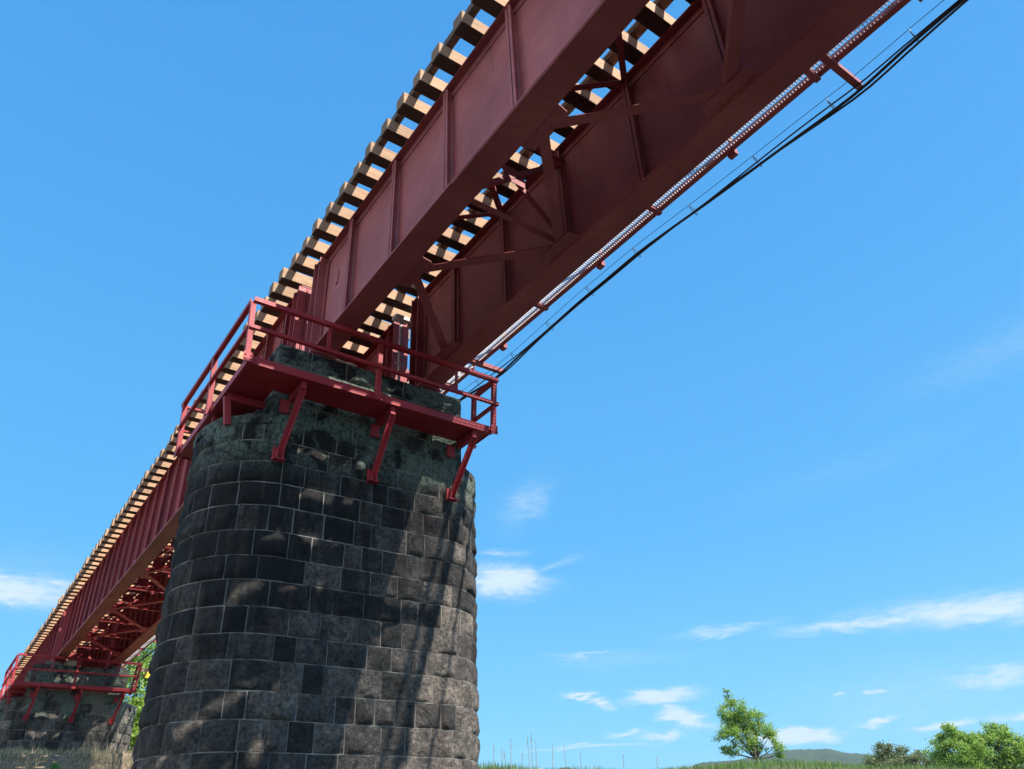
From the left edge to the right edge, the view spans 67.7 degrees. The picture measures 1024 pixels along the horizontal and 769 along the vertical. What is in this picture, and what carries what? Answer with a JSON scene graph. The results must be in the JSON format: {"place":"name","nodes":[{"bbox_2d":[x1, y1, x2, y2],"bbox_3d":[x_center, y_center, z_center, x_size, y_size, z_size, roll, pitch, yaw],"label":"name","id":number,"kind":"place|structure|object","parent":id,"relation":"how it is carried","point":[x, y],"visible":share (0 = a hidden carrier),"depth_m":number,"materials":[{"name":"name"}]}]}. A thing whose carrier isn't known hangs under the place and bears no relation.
{"place":"outdoors","nodes":[
{"label":"outdoors","id":0,"kind":"place"},
{"bbox_2d":[0,753,854,768],"bbox_3d":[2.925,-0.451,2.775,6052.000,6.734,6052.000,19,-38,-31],"label":"ground","id":1,"kind":"structure","parent":0,"point":[68,762],"depth_m":19.12,"materials":[{"name":"plant"}]},
{"bbox_2d":[47,761,62,768],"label":"weed clump","id":2,"kind":"object","parent":1,"relation":"on","point":[55,766],"visible":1,"depth_m":17.83,"materials":[{"name":"green plant"}]},
{"bbox_2d":[0,739,133,768],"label":"dry grass","id":3,"kind":"structure","parent":1,"relation":"on","point":[17,752],"depth_m":19.27,"materials":[{"name":"plant"}]},
{"bbox_2d":[0,660,136,753],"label":"stone pier","id":4,"kind":"structure","parent":1,"relation":"on","point":[47,723],"depth_m":22.26,"materials":[{"name":"stone"}]},
{"bbox_2d":[15,609,118,680],"bbox_3d":[-17.505,11.295,29.078,1.934,1.799,13.980,19,-38,-31],"label":"girder span","id":5,"kind":"object","parent":4,"relation":"on","point":[48,645],"visible":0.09,"depth_m":25.94,"materials":[{"name":"paint"}]},
{"bbox_2d":[32,638,41,644],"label":"railway tie","id":6,"kind":"object","parent":5,"relation":"on","point":[37,643],"visible":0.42,"depth_m":27.79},
{"bbox_2d":[38,628,47,634],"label":"railway tie","id":7,"kind":"object","parent":5,"relation":"on","point":[42,633],"visible":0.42,"depth_m":26.72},
{"bbox_2d":[40,625,50,632],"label":"railway tie","id":8,"kind":"object","parent":5,"relation":"on","point":[44,630],"visible":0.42,"depth_m":26.44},
{"bbox_2d":[26,645,76,654],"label":"railway tie","id":9,"kind":"object","parent":5,"relation":"on","point":[31,650],"visible":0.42,"depth_m":28.63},
{"bbox_2d":[30,640,76,650],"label":"railway tie","id":10,"kind":"object","parent":5,"relation":"on","point":[33,645],"visible":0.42,"depth_m":28.08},
{"bbox_2d":[34,639,89,645],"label":"railway tie","id":11,"kind":"object","parent":5,"relation":"on","point":[35,640],"visible":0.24,"depth_m":27.55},
{"bbox_2d":[35,633,89,643],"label":"railway tie","id":12,"kind":"object","parent":5,"relation":"on","point":[42,638],"visible":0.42,"depth_m":27.32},
{"bbox_2d":[37,631,89,641],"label":"railway tie","id":13,"kind":"object","parent":5,"relation":"on","point":[39,635],"visible":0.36,"depth_m":26.99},
{"bbox_2d":[43,623,101,632],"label":"railway tie","id":14,"kind":"object","parent":5,"relation":"on","point":[48,628],"visible":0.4,"depth_m":26.18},
{"bbox_2d":[44,619,103,631],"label":"railway tie","id":15,"kind":"object","parent":5,"relation":"on","point":[52,625],"visible":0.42,"depth_m":25.94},
{"bbox_2d":[47,614,109,625],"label":"railway tie","id":16,"kind":"object","parent":5,"relation":"on","point":[53,619],"visible":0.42,"depth_m":25.36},
{"bbox_2d":[50,612,110,623],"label":"railway tie","id":17,"kind":"object","parent":5,"relation":"on","point":[54,616],"visible":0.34,"depth_m":25.07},
{"bbox_2d":[51,608,112,619],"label":"railway tie","id":18,"kind":"object","parent":5,"relation":"on","point":[55,613],"visible":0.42,"depth_m":24.82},
{"bbox_2d":[57,605,108,614],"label":"railway tie","id":19,"kind":"object","parent":5,"relation":"on","point":[62,607],"visible":0.22,"depth_m":24.28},
{"bbox_2d":[55,606,114,617],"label":"railway tie","id":20,"kind":"object","parent":5,"relation":"on","point":[58,610],"visible":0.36,"depth_m":24.56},
{"bbox_2d":[0,653,142,724],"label":"maintenance platform","id":21,"kind":"structure","parent":4,"relation":"attached to","point":[14,689],"depth_m":22.31,"materials":[{"name":"red paint"}]},
{"bbox_2d":[138,668,149,677],"bbox_3d":[-11.040,8.910,23.573,0.955,0.320,0.070,19,-38,-31],"label":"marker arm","id":22,"kind":"object","parent":21,"relation":"attached to","point":[147,674],"visible":0.31,"depth_m":23.42},
{"bbox_2d":[124,693,144,751],"bbox_3d":[-11.765,11.118,24.899,2.500,2.968,1.949,19,-38,-31],"label":"bush","id":23,"kind":"object","parent":1,"relation":"on","point":[138,703],"visible":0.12,"depth_m":24.67,"materials":[{"name":"green plant"}]},
{"bbox_2d":[123,643,155,748],"bbox_3d":[-17.711,14.983,36.873,5.760,6.040,4.178,2,-32,-8],"label":"broadleaf tree","id":24,"kind":"object","parent":1,"relation":"on","point":[142,680],"visible":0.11,"depth_m":36.82,"materials":[{"name":"green plant"}]},
{"bbox_2d":[131,344,479,768],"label":"stone pier","id":25,"kind":"structure","parent":1,"relation":"on","point":[319,608],"depth_m":8.12,"materials":[{"name":"stone"}]},
{"bbox_2d":[52,285,408,668],"bbox_3d":[-7.741,3.728,17.559,1.934,1.799,18.700,19,-38,-31],"label":"girder span","id":26,"kind":"object","parent":25,"relation":"on","point":[144,539],"visible":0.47,"depth_m":17.81,"materials":[{"name":"paint"}]},
{"bbox_2d":[64,593,74,599],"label":"railway tie","id":27,"kind":"object","parent":26,"relation":"on","point":[68,598],"visible":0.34,"depth_m":23.47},
{"bbox_2d":[82,562,95,570],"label":"railway tie","id":28,"kind":"object","parent":26,"relation":"on","point":[90,568],"visible":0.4,"depth_m":21.25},
{"bbox_2d":[57,598,121,611],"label":"railway tie","id":29,"kind":"object","parent":26,"relation":"on","point":[62,604],"visible":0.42,"depth_m":23.97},
{"bbox_2d":[60,595,124,609],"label":"railway tie","id":30,"kind":"object","parent":26,"relation":"on","point":[62,600],"visible":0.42,"depth_m":23.73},
{"bbox_2d":[65,588,126,602],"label":"railway tie","id":31,"kind":"object","parent":26,"relation":"on","point":[73,594],"visible":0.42,"depth_m":23.18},
{"bbox_2d":[68,584,134,598],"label":"railway tie","id":32,"kind":"object","parent":26,"relation":"on","point":[72,590],"visible":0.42,"depth_m":22.89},
{"bbox_2d":[70,581,137,596],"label":"railway tie","id":33,"kind":"object","parent":26,"relation":"on","point":[73,586],"visible":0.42,"depth_m":22.66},
{"bbox_2d":[74,581,135,592],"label":"railway tie","id":34,"kind":"object","parent":26,"relation":"on","point":[76,583],"visible":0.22,"depth_m":22.38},
{"bbox_2d":[74,573,139,586],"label":"railway tie","id":35,"kind":"object","parent":26,"relation":"on","point":[80,579],"visible":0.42,"depth_m":22.06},
{"bbox_2d":[78,570,135,584],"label":"railway tie","id":36,"kind":"object","parent":26,"relation":"on","point":[84,576],"visible":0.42,"depth_m":21.82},
{"bbox_2d":[80,566,149,581],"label":"railway tie","id":37,"kind":"object","parent":26,"relation":"on","point":[87,572],"visible":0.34,"depth_m":21.55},
{"bbox_2d":[89,554,151,566],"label":"railway tie","id":38,"kind":"object","parent":26,"relation":"on","point":[94,559],"visible":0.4,"depth_m":20.71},
{"bbox_2d":[85,557,156,574],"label":"railway tie","id":39,"kind":"object","parent":26,"relation":"on","point":[90,563],"visible":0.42,"depth_m":20.99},
{"bbox_2d":[114,513,130,524],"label":"railway tie","id":40,"kind":"object","parent":26,"relation":"on","point":[123,521],"visible":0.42,"depth_m":18.52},
{"bbox_2d":[119,508,134,519],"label":"railway tie","id":41,"kind":"object","parent":26,"relation":"on","point":[125,515],"visible":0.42,"depth_m":18.26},
{"bbox_2d":[91,548,166,565],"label":"railway tie","id":42,"kind":"object","parent":26,"relation":"on","point":[97,555],"visible":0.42,"depth_m":20.44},
{"bbox_2d":[123,502,138,513],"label":"railway tie","id":43,"kind":"object","parent":26,"relation":"on","point":[130,510],"visible":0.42,"depth_m":18.00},
{"bbox_2d":[94,544,168,562],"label":"railway tie","id":44,"kind":"object","parent":26,"relation":"on","point":[101,550],"visible":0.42,"depth_m":20.17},
{"bbox_2d":[97,539,170,555],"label":"railway tie","id":45,"kind":"object","parent":26,"relation":"on","point":[104,546],"visible":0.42,"depth_m":19.90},
{"bbox_2d":[127,496,142,507],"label":"railway tie","id":46,"kind":"object","parent":26,"relation":"on","point":[135,504],"visible":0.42,"depth_m":17.71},
{"bbox_2d":[101,535,173,553],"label":"railway tie","id":47,"kind":"object","parent":26,"relation":"on","point":[107,541],"visible":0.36,"depth_m":19.65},
{"bbox_2d":[104,529,170,545],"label":"railway tie","id":48,"kind":"object","parent":26,"relation":"on","point":[110,536],"visible":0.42,"depth_m":19.33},
{"bbox_2d":[130,490,147,502],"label":"railway tie","id":49,"kind":"object","parent":26,"relation":"on","point":[137,497],"visible":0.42,"depth_m":17.43,"materials":[{"name":"wood"}]},
{"bbox_2d":[108,525,171,543],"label":"railway tie","id":50,"kind":"object","parent":26,"relation":"on","point":[115,531],"visible":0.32,"depth_m":19.08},
{"bbox_2d":[110,518,175,536],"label":"railway tie","id":51,"kind":"object","parent":26,"relation":"on","point":[117,526],"visible":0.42,"depth_m":18.78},
{"bbox_2d":[136,484,151,495],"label":"railway tie","id":52,"kind":"object","parent":26,"relation":"on","point":[143,491],"visible":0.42,"depth_m":17.17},
{"bbox_2d":[139,477,156,489],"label":"railway tie","id":53,"kind":"object","parent":26,"relation":"on","point":[147,485],"visible":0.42,"depth_m":16.89,"materials":[{"name":"wood"}]},
{"bbox_2d":[143,470,161,483],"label":"railway tie","id":54,"kind":"object","parent":26,"relation":"on","point":[151,478],"visible":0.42,"depth_m":16.62,"materials":[{"name":"wood"}]},
{"bbox_2d":[149,464,165,476],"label":"railway tie","id":55,"kind":"object","parent":26,"relation":"on","point":[156,472],"visible":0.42,"depth_m":16.36,"materials":[{"name":"wood"}]},
{"bbox_2d":[153,457,171,470],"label":"railway tie","id":56,"kind":"object","parent":26,"relation":"on","point":[161,465],"visible":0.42,"depth_m":16.10,"materials":[{"name":"wood"}]},
{"bbox_2d":[158,449,175,462],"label":"railway tie","id":57,"kind":"object","parent":26,"relation":"on","point":[163,456],"visible":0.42,"depth_m":15.80,"materials":[{"name":"wood"}]},
{"bbox_2d":[165,442,175,454],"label":"railway tie","id":58,"kind":"object","parent":26,"relation":"on","point":[170,450],"visible":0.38,"depth_m":15.54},
{"bbox_2d":[169,433,185,446],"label":"railway tie","id":59,"kind":"object","parent":26,"relation":"on","point":[173,441],"visible":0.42,"depth_m":15.22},
{"bbox_2d":[173,425,190,439],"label":"railway tie","id":60,"kind":"object","parent":26,"relation":"on","point":[185,436],"visible":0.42,"depth_m":14.97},
{"bbox_2d":[184,420,198,431],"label":"railway tie","id":61,"kind":"object","parent":26,"relation":"on","point":[190,426],"depth_m":14.73,"materials":[{"name":"wood"}]},
{"bbox_2d":[187,410,202,422],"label":"railway tie","id":62,"kind":"object","parent":26,"relation":"on","point":[197,417],"visible":0.02,"depth_m":14.44,"materials":[{"name":"wood"}]},
{"bbox_2d":[193,399,205,409],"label":"railway tie","id":63,"kind":"object","parent":26,"relation":"on","point":[202,406],"visible":0.18,"depth_m":14.16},
{"bbox_2d":[200,391,218,403],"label":"railway tie","id":64,"kind":"object","parent":26,"relation":"on","point":[204,399],"visible":0.1,"depth_m":13.92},
{"bbox_2d":[207,383,225,394],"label":"railway tie","id":65,"kind":"object","parent":26,"relation":"on","point":[218,388],"visible":0.02,"depth_m":13.65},
{"bbox_2d":[215,372,232,384],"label":"railway tie","id":66,"kind":"object","parent":26,"relation":"on","point":[222,378],"depth_m":13.35,"materials":[{"name":"wood"}]},
{"bbox_2d":[221,359,240,374],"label":"railway tie","id":67,"kind":"object","parent":26,"relation":"on","point":[230,368],"visible":0.04,"depth_m":13.09,"materials":[{"name":"wood"}]},
{"bbox_2d":[229,350,243,363],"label":"railway tie","id":68,"kind":"object","parent":26,"relation":"on","point":[237,356],"visible":0.16,"depth_m":12.81,"materials":[{"name":"wood"}]},
{"bbox_2d":[236,338,259,352],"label":"railway tie","id":69,"kind":"object","parent":26,"relation":"on","point":[241,346],"visible":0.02,"depth_m":12.55,"materials":[{"name":"wood"}]},
{"bbox_2d":[243,323,351,363],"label":"railway tie","id":70,"kind":"object","parent":26,"relation":"on","point":[258,336],"visible":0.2,"depth_m":12.29,"materials":[{"name":"wood"}]},
{"bbox_2d":[121,364,474,666],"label":"inspection walkway","id":71,"kind":"structure","parent":26,"relation":"attached to","point":[451,382],"depth_m":12.65,"materials":[{"name":"paint"}]},
{"bbox_2d":[254,310,367,357],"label":"railway tie","id":72,"kind":"object","parent":26,"relation":"on","point":[264,320],"visible":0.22,"depth_m":12.64,"materials":[{"name":"wood"}]},
{"bbox_2d":[260,296,379,347],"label":"railway tie","id":73,"kind":"object","parent":26,"relation":"on","point":[353,339],"visible":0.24,"depth_m":11.86,"materials":[{"name":"wood"}]},
{"bbox_2d":[268,282,409,340],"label":"railway tie","id":74,"kind":"object","parent":26,"relation":"on","point":[281,292],"visible":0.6,"depth_m":11.56,"materials":[{"name":"wood"}]},
{"bbox_2d":[278,267,410,329],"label":"railway tie","id":75,"kind":"object","parent":26,"relation":"on","point":[296,280],"visible":0.42,"depth_m":11.30,"materials":[{"name":"wood"}]},
{"bbox_2d":[173,296,498,501],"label":"maintenance platform","id":76,"kind":"structure","parent":25,"relation":"attached to","point":[254,382],"depth_m":9.11,"materials":[{"name":"red paint"}]},
{"bbox_2d":[392,313,409,380],"bbox_3d":[-1.574,-0.405,10.721,0.240,1.320,0.120,19,-38,-31],"label":"drain pipe","id":77,"kind":"object","parent":25,"relation":"on","point":[401,319],"visible":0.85,"depth_m":10.96,"materials":[{"name":"metal"}]},
{"bbox_2d":[304,0,888,393],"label":"girder span","id":78,"kind":"object","parent":25,"relation":"on","point":[697,83],"visible":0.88,"depth_m":7.96,"materials":[{"name":"paint"}]},
{"bbox_2d":[290,253,414,313],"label":"railway tie","id":79,"kind":"object","parent":78,"relation":"on","point":[302,264],"visible":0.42,"depth_m":11.56,"materials":[{"name":"wood"}]},
{"bbox_2d":[301,237,427,296],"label":"railway tie","id":80,"kind":"object","parent":78,"relation":"on","point":[314,248],"visible":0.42,"depth_m":10.68,"materials":[{"name":"wood"}]},
{"bbox_2d":[312,218,440,281],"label":"railway tie","id":81,"kind":"object","parent":78,"relation":"on","point":[325,230],"visible":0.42,"depth_m":10.38,"materials":[{"name":"wood"}]},
{"bbox_2d":[325,202,455,262],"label":"railway tie","id":82,"kind":"object","parent":78,"relation":"on","point":[338,214],"visible":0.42,"depth_m":10.18,"materials":[{"name":"wood"}]},
{"bbox_2d":[338,182,470,250],"bbox_3d":[-1.244,-2.171,10.400,2.327,0.198,0.163,19,-38,-31],"label":"railway tie","id":83,"kind":"object","parent":78,"relation":"on","point":[351,194],"visible":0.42,"depth_m":9.92,"materials":[{"name":"wood"}]},
{"bbox_2d":[352,161,487,234],"bbox_3d":[-1.018,-2.355,10.120,2.293,0.198,0.171,19,-38,-31],"label":"railway tie","id":84,"kind":"object","parent":78,"relation":"on","point":[366,175],"visible":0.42,"depth_m":9.62,"materials":[{"name":"wood"}]},
{"bbox_2d":[365,141,502,217],"bbox_3d":[-0.823,-2.534,9.845,2.270,0.198,0.154,18,-37,-30],"label":"railway tie","id":85,"kind":"object","parent":78,"relation":"on","point":[379,156],"visible":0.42,"depth_m":9.32,"materials":[{"name":"wood"}]},
{"bbox_2d":[381,118,517,198],"bbox_3d":[-0.577,-2.717,9.566,2.272,0.198,0.160,18,-37,-30],"label":"railway tie","id":86,"kind":"object","parent":78,"relation":"on","point":[395,133],"visible":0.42,"depth_m":9.04,"materials":[{"name":"wood"}]},
{"bbox_2d":[396,92,539,179],"bbox_3d":[-0.337,-2.894,9.299,2.320,0.198,0.172,19,-38,-31],"label":"railway tie","id":87,"kind":"object","parent":78,"relation":"on","point":[412,108],"visible":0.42,"depth_m":8.77,"materials":[{"name":"wood"}]},
{"bbox_2d":[413,69,559,156],"bbox_3d":[-0.103,-3.066,9.038,2.326,0.198,0.165,18,-37,-30],"label":"railway tie","id":88,"kind":"object","parent":78,"relation":"on","point":[428,85],"visible":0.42,"depth_m":8.48,"materials":[{"name":"wood"}]},
{"bbox_2d":[431,42,576,137],"bbox_3d":[0.130,-3.240,8.774,2.330,0.198,0.170,18,-37,-30],"label":"railway tie","id":89,"kind":"object","parent":78,"relation":"on","point":[446,59],"visible":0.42,"depth_m":8.22,"materials":[{"name":"wood"}]},
{"bbox_2d":[453,10,601,112],"bbox_3d":[0.360,-3.430,8.482,2.289,0.198,0.172,19,-38,-31],"label":"railway tie","id":90,"kind":"object","parent":78,"relation":"on","point":[468,28],"visible":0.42,"depth_m":7.97,"materials":[{"name":"wood"}]},
{"bbox_2d":[471,0,620,89],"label":"railway tie","id":91,"kind":"object","parent":78,"relation":"on","point":[600,70],"visible":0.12,"depth_m":8.34,"materials":[{"name":"wood"}]},
{"bbox_2d":[608,30,648,65],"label":"railway tie","id":92,"kind":"object","parent":78,"relation":"on","point":[635,50],"depth_m":8.17,"materials":[{"name":"wood"}]},
{"bbox_2d":[634,1,675,37],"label":"railway tie","id":93,"kind":"object","parent":78,"relation":"on","point":[651,16],"depth_m":7.88,"materials":[{"name":"wood"}]},
{"bbox_2d":[474,0,922,361],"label":"inspection walkway","id":94,"kind":"structure","parent":78,"relation":"attached to","point":[729,150],"depth_m":8.77,"materials":[{"name":"paint"}]},
{"bbox_2d":[469,359,502,373],"bbox_3d":[-0.498,-0.319,11.936,0.840,0.070,0.070,19,-38,-31],"label":"cable arm","id":95,"kind":"object","parent":94,"relation":"attached to","point":[484,365],"visible":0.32,"depth_m":11.96},
{"bbox_2d":[137,0,959,662],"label":"signal cable","id":96,"kind":"object","parent":95,"relation":"hanging from","point":[759,160],"visible":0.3,"depth_m":8.23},
{"bbox_2d":[820,53,862,89],"bbox_3d":[3.198,-3.175,7.590,0.860,0.070,0.070,19,-38,-31],"label":"cable arm","id":97,"kind":"object","parent":94,"relation":"attached to","point":[839,69],"visible":0.61,"depth_m":7.62},
{"bbox_2d":[127,0,943,667],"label":"messenger wire","id":98,"kind":"object","parent":97,"relation":"attached to","point":[721,180],"visible":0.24,"depth_m":8.85,"materials":[{"name":"metal"}]},
{"bbox_2d":[129,0,964,669],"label":"signal cable","id":99,"kind":"object","parent":98,"relation":"hanging from","point":[903,50],"visible":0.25,"depth_m":8.34,"materials":[{"name":"rubber"}]},
{"bbox_2d":[131,0,968,668],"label":"signal cable","id":100,"kind":"object","parent":98,"relation":"hanging from","point":[743,174],"visible":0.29,"depth_m":8.03,"materials":[{"name":"rubber"}]},
{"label":"railway tie","id":101,"kind":"object","parent":78,"relation":"on","visible":0},
{"bbox_2d":[372,0,673,319],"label":"rail","id":102,"kind":"object","parent":101,"relation":"on","point":[636,30],"depth_m":8.57,"materials":[{"name":"metal"}]},
{"bbox_2d":[713,688,787,764],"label":"broadleaf tree","id":103,"kind":"object","parent":1,"relation":"on","point":[735,719],"visible":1,"depth_m":42.20,"materials":[{"name":"green plant"}]},
{"bbox_2d":[859,740,924,768],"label":"bush","id":104,"kind":"object","parent":1,"relation":"on","point":[883,756],"visible":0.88,"depth_m":73.81,"materials":[{"name":"green plant"}]},
{"bbox_2d":[914,749,937,768],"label":"bush","id":105,"kind":"object","parent":1,"relation":"on","point":[926,762],"visible":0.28,"depth_m":75.79,"materials":[{"name":"green plant"}]},
{"bbox_2d":[920,721,997,768],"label":"broadleaf tree","id":106,"kind":"object","parent":1,"relation":"on","point":[966,747],"visible":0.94,"depth_m":67.65,"materials":[{"name":"green plant"}]},
{"bbox_2d":[966,720,1023,768],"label":"broadleaf tree","id":107,"kind":"object","parent":1,"relation":"on","point":[1002,740],"visible":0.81,"depth_m":68.56,"materials":[{"name":"green plant"}]},
{"bbox_2d":[0,0,1023,768],"label":"sky","id":108,"kind":"structure","parent":0,"point":[774,460],"materials":[{"name":"blue"}]},
{"bbox_2d":[478,757,996,768],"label":"bank grass","id":109,"kind":"structure","parent":0,"point":[741,764],"depth_m":34.56,"materials":[{"name":"plant"}]},
{"bbox_2d":[559,749,1022,768],"bbox_3d":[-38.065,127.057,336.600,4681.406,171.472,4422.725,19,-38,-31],"label":"hills","id":110,"kind":"structure","parent":0,"point":[824,755],"depth_m":1164.01,"materials":[{"name":"plant"}]},
{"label":"railway tie","id":111,"kind":"object","parent":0,"visible":0},
{"bbox_2d":[165,3,480,448],"bbox_3d":[-7.278,1.425,16.063,0.090,0.107,52.400,19,-38,-31],"label":"guard timber","id":112,"kind":"object","parent":111,"relation":"on","point":[452,39],"depth_m":8.74,"materials":[{"name":"wood"}]}
]}

